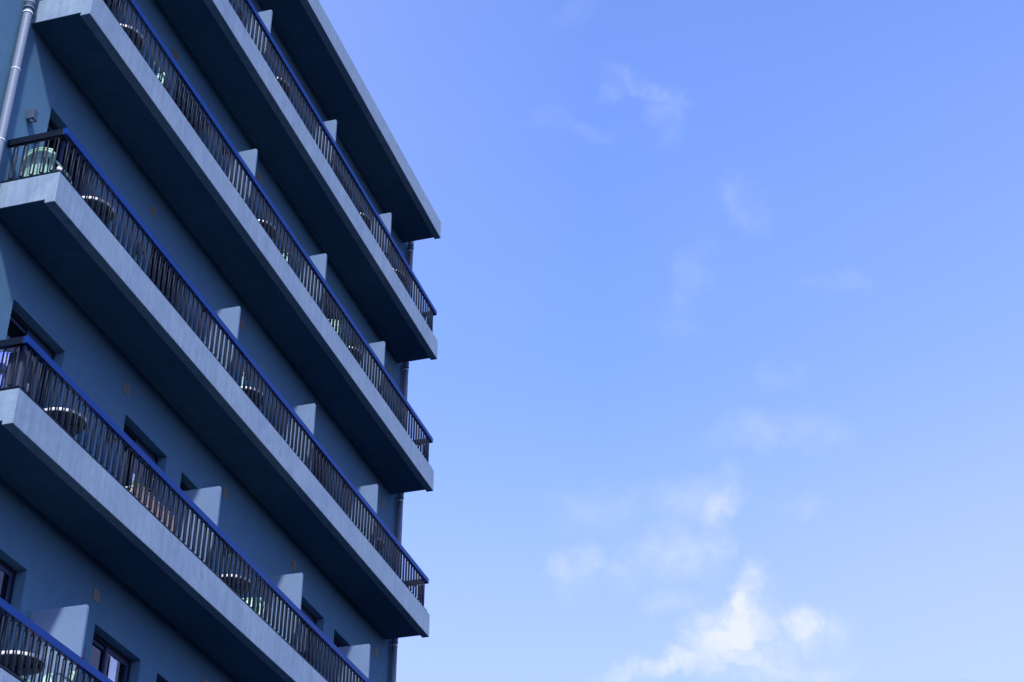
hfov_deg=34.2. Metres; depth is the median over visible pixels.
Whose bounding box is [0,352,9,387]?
water barrel
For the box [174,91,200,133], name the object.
window
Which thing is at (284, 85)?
round table
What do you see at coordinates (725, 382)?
sky
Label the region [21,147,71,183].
plastic chair
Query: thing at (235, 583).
round table
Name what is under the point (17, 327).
window
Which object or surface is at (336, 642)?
window
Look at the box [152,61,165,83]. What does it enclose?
plastic chair
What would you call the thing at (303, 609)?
window
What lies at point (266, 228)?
round table
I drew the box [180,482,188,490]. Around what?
window
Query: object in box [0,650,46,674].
round table
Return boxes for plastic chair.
[20,671,75,681]
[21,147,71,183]
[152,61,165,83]
[242,597,264,617]
[328,319,346,345]
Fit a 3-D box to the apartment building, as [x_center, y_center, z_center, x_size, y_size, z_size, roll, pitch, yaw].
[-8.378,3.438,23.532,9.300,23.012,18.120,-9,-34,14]
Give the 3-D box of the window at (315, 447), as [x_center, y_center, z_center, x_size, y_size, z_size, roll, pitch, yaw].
[-3.483,2.681,28.455,0.070,2.022,1.214,-9,-34,14]
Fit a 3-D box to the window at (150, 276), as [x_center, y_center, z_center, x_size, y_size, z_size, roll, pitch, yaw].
[-5.137,-0.351,23.771,0.070,2.022,1.214,-9,-34,14]
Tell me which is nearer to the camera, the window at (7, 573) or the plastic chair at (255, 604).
the window at (7, 573)
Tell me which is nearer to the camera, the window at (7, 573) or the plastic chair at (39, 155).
the window at (7, 573)
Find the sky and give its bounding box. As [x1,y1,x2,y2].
[319,0,1023,681]
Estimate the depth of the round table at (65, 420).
19.48 m
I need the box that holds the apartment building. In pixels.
[0,0,440,681]
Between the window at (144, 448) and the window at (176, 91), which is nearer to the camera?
the window at (144, 448)
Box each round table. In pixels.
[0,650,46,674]
[44,407,86,434]
[82,196,114,224]
[120,24,143,51]
[218,574,252,594]
[241,386,262,406]
[258,219,274,238]
[277,77,288,96]
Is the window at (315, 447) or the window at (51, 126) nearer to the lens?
the window at (51, 126)
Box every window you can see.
[0,559,16,650]
[5,309,54,408]
[42,118,87,192]
[87,632,130,681]
[104,0,116,15]
[118,424,157,492]
[148,248,179,310]
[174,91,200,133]
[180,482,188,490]
[300,604,315,664]
[313,447,325,485]
[334,638,342,646]
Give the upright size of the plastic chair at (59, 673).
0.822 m
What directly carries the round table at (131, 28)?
on the apartment building
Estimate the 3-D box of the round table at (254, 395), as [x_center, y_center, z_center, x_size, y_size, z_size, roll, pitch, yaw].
[-4.008,1.114,24.784,0.600,0.670,0.600,-9,-34,14]
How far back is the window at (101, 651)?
20.98 m
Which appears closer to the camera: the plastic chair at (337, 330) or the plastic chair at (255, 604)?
the plastic chair at (255, 604)
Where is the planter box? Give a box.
[126,481,175,531]
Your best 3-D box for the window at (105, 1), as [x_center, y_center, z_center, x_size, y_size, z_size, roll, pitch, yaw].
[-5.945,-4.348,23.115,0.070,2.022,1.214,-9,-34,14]
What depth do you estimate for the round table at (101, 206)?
20.99 m
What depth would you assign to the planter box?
20.90 m

